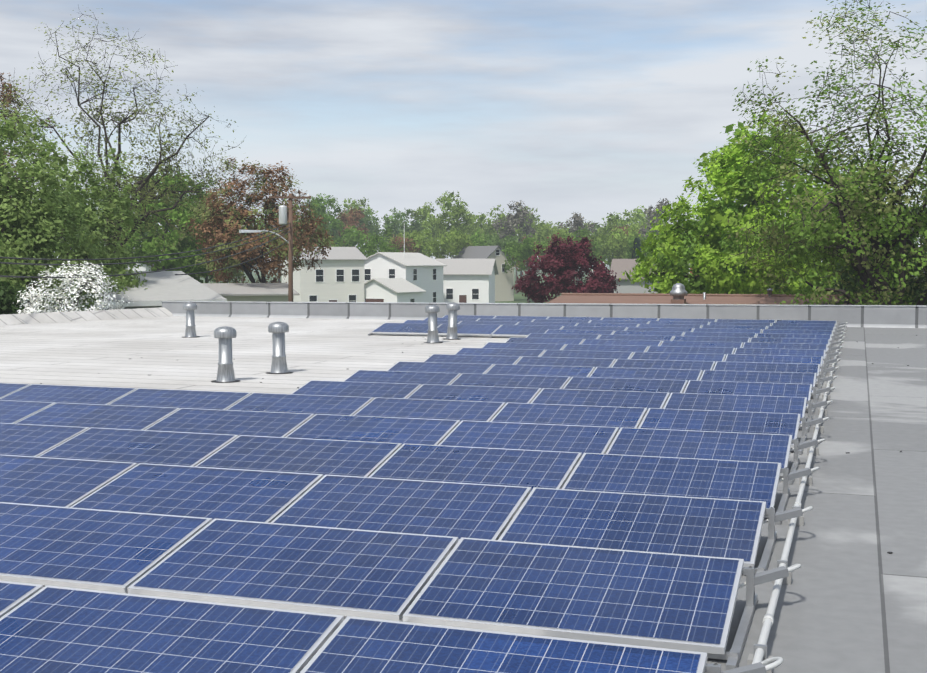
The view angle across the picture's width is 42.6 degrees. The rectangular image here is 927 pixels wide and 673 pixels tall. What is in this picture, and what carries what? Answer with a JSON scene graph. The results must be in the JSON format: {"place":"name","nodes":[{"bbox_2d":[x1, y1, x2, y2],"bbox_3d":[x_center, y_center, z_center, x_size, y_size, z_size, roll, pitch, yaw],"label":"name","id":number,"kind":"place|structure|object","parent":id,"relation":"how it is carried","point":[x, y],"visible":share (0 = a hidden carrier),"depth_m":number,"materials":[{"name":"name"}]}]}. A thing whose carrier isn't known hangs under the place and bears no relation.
{"place":"outdoors","nodes":[
{"label":"outdoors","id":0,"kind":"place"},
{"bbox_2d":[128,252,153,270],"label":"white house","id":1,"kind":"structure","parent":0,"point":[144,267],"depth_m":144.04,"materials":[{"name":"white"}]},
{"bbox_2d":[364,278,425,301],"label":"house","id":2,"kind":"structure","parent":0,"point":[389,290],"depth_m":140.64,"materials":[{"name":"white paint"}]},
{"bbox_2d":[0,0,926,264],"label":"sky","id":3,"kind":"structure","parent":0,"point":[593,109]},
{"bbox_2d":[435,259,498,302],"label":"house","id":4,"kind":"structure","parent":0,"point":[468,280],"depth_m":159.91,"materials":[{"name":"white paint"}]},
{"bbox_2d":[200,265,916,302],"bbox_3d":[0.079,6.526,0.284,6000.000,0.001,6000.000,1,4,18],"label":"ground","id":5,"kind":"structure","parent":0,"point":[519,298],"depth_m":431.24,"materials":[{"name":"green plant"}]},
{"bbox_2d":[0,281,31,314],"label":"bush","id":6,"kind":"object","parent":5,"relation":"on","point":[7,296],"visible":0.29,"depth_m":40.85,"materials":[{"name":"green plant"}]},
{"bbox_2d":[0,73,54,206],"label":"tree","id":7,"kind":"object","parent":5,"relation":"on","point":[9,89],"visible":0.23,"depth_m":87.75,"materials":[{"name":"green plant"}]},
{"bbox_2d":[0,105,115,312],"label":"tree","id":8,"kind":"object","parent":5,"relation":"on","point":[18,224],"visible":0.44,"depth_m":47.49,"materials":[{"name":"green plant"}]},
{"bbox_2d":[13,258,133,313],"bbox_3d":[-13.873,0.597,41.644,4.234,6.701,4.426,1,4,18],"label":"flowering bush","id":9,"kind":"object","parent":5,"relation":"on","point":[33,305],"visible":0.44,"depth_m":41.28,"materials":[{"name":"white plant"}]},
{"bbox_2d":[15,139,147,293],"bbox_3d":[-18.313,-2.679,56.919,7.532,13.442,7.132,1,4,18],"label":"willow tree","id":10,"kind":"object","parent":5,"relation":"on","point":[96,194],"visible":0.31,"depth_m":56.23,"materials":[{"name":"green plant"}]},
{"bbox_2d":[0,5,243,256],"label":"tree","id":11,"kind":"object","parent":5,"relation":"on","point":[147,195],"visible":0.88,"depth_m":68.17,"materials":[{"name":"green plant"}]},
{"bbox_2d":[0,193,310,301],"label":"utility pole","id":12,"kind":"object","parent":5,"relation":"on","point":[283,213],"visible":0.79,"depth_m":64.52,"materials":[{"name":"brown wood"}]},
{"bbox_2d":[99,271,226,309],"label":"house roof","id":13,"kind":"structure","parent":5,"relation":"on","point":[166,286],"depth_m":56.46,"materials":[{"name":"grey"}]},
{"bbox_2d":[103,165,227,282],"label":"tall green tree","id":14,"kind":"object","parent":5,"relation":"on","point":[143,246],"visible":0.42,"depth_m":98.98,"materials":[{"name":"green plant"}]},
{"bbox_2d":[160,192,248,282],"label":"tall green tree","id":15,"kind":"object","parent":5,"relation":"on","point":[238,274],"visible":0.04,"depth_m":115.47,"materials":[{"name":"green plant"}]},
{"bbox_2d":[202,283,299,301],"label":"building roof","id":16,"kind":"structure","parent":5,"relation":"on","point":[264,292],"depth_m":81.43,"materials":[{"name":"beige"}]},
{"bbox_2d":[180,156,334,282],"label":"bronze tree","id":17,"kind":"object","parent":5,"relation":"on","point":[219,229],"visible":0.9,"depth_m":85.00,"materials":[{"name":"brown plant"}]},
{"bbox_2d":[282,247,367,301],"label":"cream house","id":18,"kind":"structure","parent":5,"relation":"on","point":[338,276],"depth_m":139.10,"materials":[{"name":"white paint"}]},
{"bbox_2d":[0,316,663,425],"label":"roof deck","id":19,"kind":"structure","parent":5,"relation":"on","point":[111,352],"depth_m":25.83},
{"bbox_2d":[0,307,172,324],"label":"parapet wall","id":20,"kind":"structure","parent":19,"relation":"on","point":[29,318],"depth_m":39.57,"materials":[{"name":"grey concrete"}]},
{"bbox_2d":[182,302,199,337],"bbox_3d":[-7.065,-0.432,30.755,0.480,0.900,0.480,0,4,6],"label":"roof vent","id":21,"kind":"object","parent":19,"relation":"on","point":[190,308],"visible":1,"depth_m":30.65,"materials":[{"name":"grey metal"}]},
{"bbox_2d":[211,326,239,382],"bbox_3d":[-3.863,0.282,19.292,0.480,0.900,0.480,3,5,34],"label":"roof vent","id":22,"kind":"object","parent":19,"relation":"on","point":[224,335],"visible":1,"depth_m":19.19,"materials":[{"name":"grey metal"}]},
{"bbox_2d":[266,322,292,373],"bbox_3d":[-3.228,0.190,20.783,0.480,0.900,0.480,-3,4,-40],"label":"roof vent","id":23,"kind":"object","parent":19,"relation":"on","point":[277,330],"visible":1,"depth_m":20.68,"materials":[{"name":"grey metal"}]},
{"bbox_2d":[424,305,442,342],"bbox_3d":[-0.742,-0.307,28.606,0.480,0.918,0.480,-3,4,-25],"label":"roof vent","id":24,"kind":"object","parent":19,"relation":"on","point":[432,311],"visible":1,"depth_m":28.50,"materials":[{"name":"grey metal"}]},
{"bbox_2d":[43,316,838,672],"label":"solar panel racking","id":25,"kind":"object","parent":19,"relation":"on","point":[733,656],"visible":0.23,"depth_m":7.96,"materials":[{"name":"metal"}]},
{"bbox_2d":[0,315,836,672],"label":"solar panels","id":26,"kind":"object","parent":25,"relation":"on","point":[542,497],"visible":0.98,"depth_m":8.44,"materials":[{"name":"glass"}]},
{"bbox_2d":[443,302,460,339],"bbox_3d":[-0.276,-0.394,29.944,0.480,0.927,0.480,1,2,-10],"label":"roof vent","id":27,"kind":"object","parent":19,"relation":"on","point":[452,308],"visible":1,"depth_m":29.84,"materials":[{"name":"grey metal"}]},
{"bbox_2d":[161,301,926,327],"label":"parapet","id":28,"kind":"structure","parent":19,"relation":"on","point":[897,316],"depth_m":38.30,"materials":[{"name":"concrete"}]},
{"bbox_2d":[364,252,446,302],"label":"house","id":29,"kind":"structure","parent":5,"relation":"on","point":[423,272],"depth_m":150.30,"materials":[{"name":"white paint"}]},
{"bbox_2d":[33,190,926,302],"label":"tree line","id":30,"kind":"object","parent":5,"relation":"on","point":[355,226],"visible":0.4,"depth_m":234.15,"materials":[{"name":"green plant"}]},
{"bbox_2d":[452,246,515,300],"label":"cream house","id":31,"kind":"structure","parent":5,"relation":"on","point":[504,285],"depth_m":200.45,"materials":[{"name":"beige paint"}]},
{"bbox_2d":[512,233,620,302],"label":"red maple tree","id":32,"kind":"object","parent":5,"relation":"on","point":[562,261],"visible":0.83,"depth_m":101.49,"materials":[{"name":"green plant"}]},
{"bbox_2d":[632,237,640,258],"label":"tree","id":33,"kind":"object","parent":5,"relation":"on","point":[637,241],"visible":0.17,"depth_m":172.25,"materials":[{"name":"green plant"}]},
{"bbox_2d":[547,288,858,304],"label":"brick building roof","id":34,"kind":"structure","parent":5,"relation":"on","point":[648,298],"depth_m":47.07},
{"bbox_2d":[670,283,686,303],"bbox_3d":[8.346,-1.647,46.132,0.680,0.852,0.680,1,4,18],"label":"roof exhaust fan","id":35,"kind":"object","parent":34,"relation":"on","point":[678,292],"visible":0.96,"depth_m":45.92,"materials":[{"name":"silver metal"}]},
{"bbox_2d":[619,111,890,294],"bbox_3d":[15.112,-4.258,60.586,13.598,14.031,13.033,1,4,18],"label":"tree","id":36,"kind":"object","parent":5,"relation":"on","point":[714,271],"visible":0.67,"depth_m":57.40,"materials":[{"name":"green plant"}]},
{"bbox_2d":[723,0,926,304],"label":"sparse tree","id":37,"kind":"object","parent":5,"relation":"on","point":[868,187],"visible":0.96,"depth_m":40.16,"materials":[{"name":"green plant"}]},
{"bbox_2d":[756,174,926,261],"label":"tree","id":38,"kind":"object","parent":5,"relation":"on","point":[821,184],"visible":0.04,"depth_m":75.89,"materials":[{"name":"green plant"}]},
{"bbox_2d":[825,206,926,304],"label":"tree","id":39,"kind":"object","parent":5,"relation":"on","point":[916,289],"visible":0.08,"depth_m":45.70,"materials":[{"name":"green plant"}]},
{"bbox_2d":[609,259,670,292],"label":"grey brown house","id":40,"kind":"structure","parent":0,"point":[619,267],"depth_m":123.98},
{"bbox_2d":[668,211,708,284],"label":"tree","id":41,"kind":"object","parent":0,"point":[688,254],"depth_m":87.40,"materials":[{"name":"green plant"}]},
{"bbox_2d":[707,327,926,672],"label":"grey roof membrane","id":42,"kind":"object","parent":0,"point":[852,598],"depth_m":8.47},
{"bbox_2d":[40,335,916,553],"bbox_3d":[3.821,0.547,22.116,18.445,0.008,24.780,3,5,39],"label":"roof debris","id":43,"kind":"object","parent":42,"relation":"on","point":[456,343],"visible":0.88,"depth_m":18.58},
{"bbox_2d":[721,322,847,672],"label":"conduit run","id":44,"kind":"object","parent":42,"relation":"on","point":[759,660],"visible":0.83,"depth_m":8.12,"materials":[{"name":"metal"}]}
]}

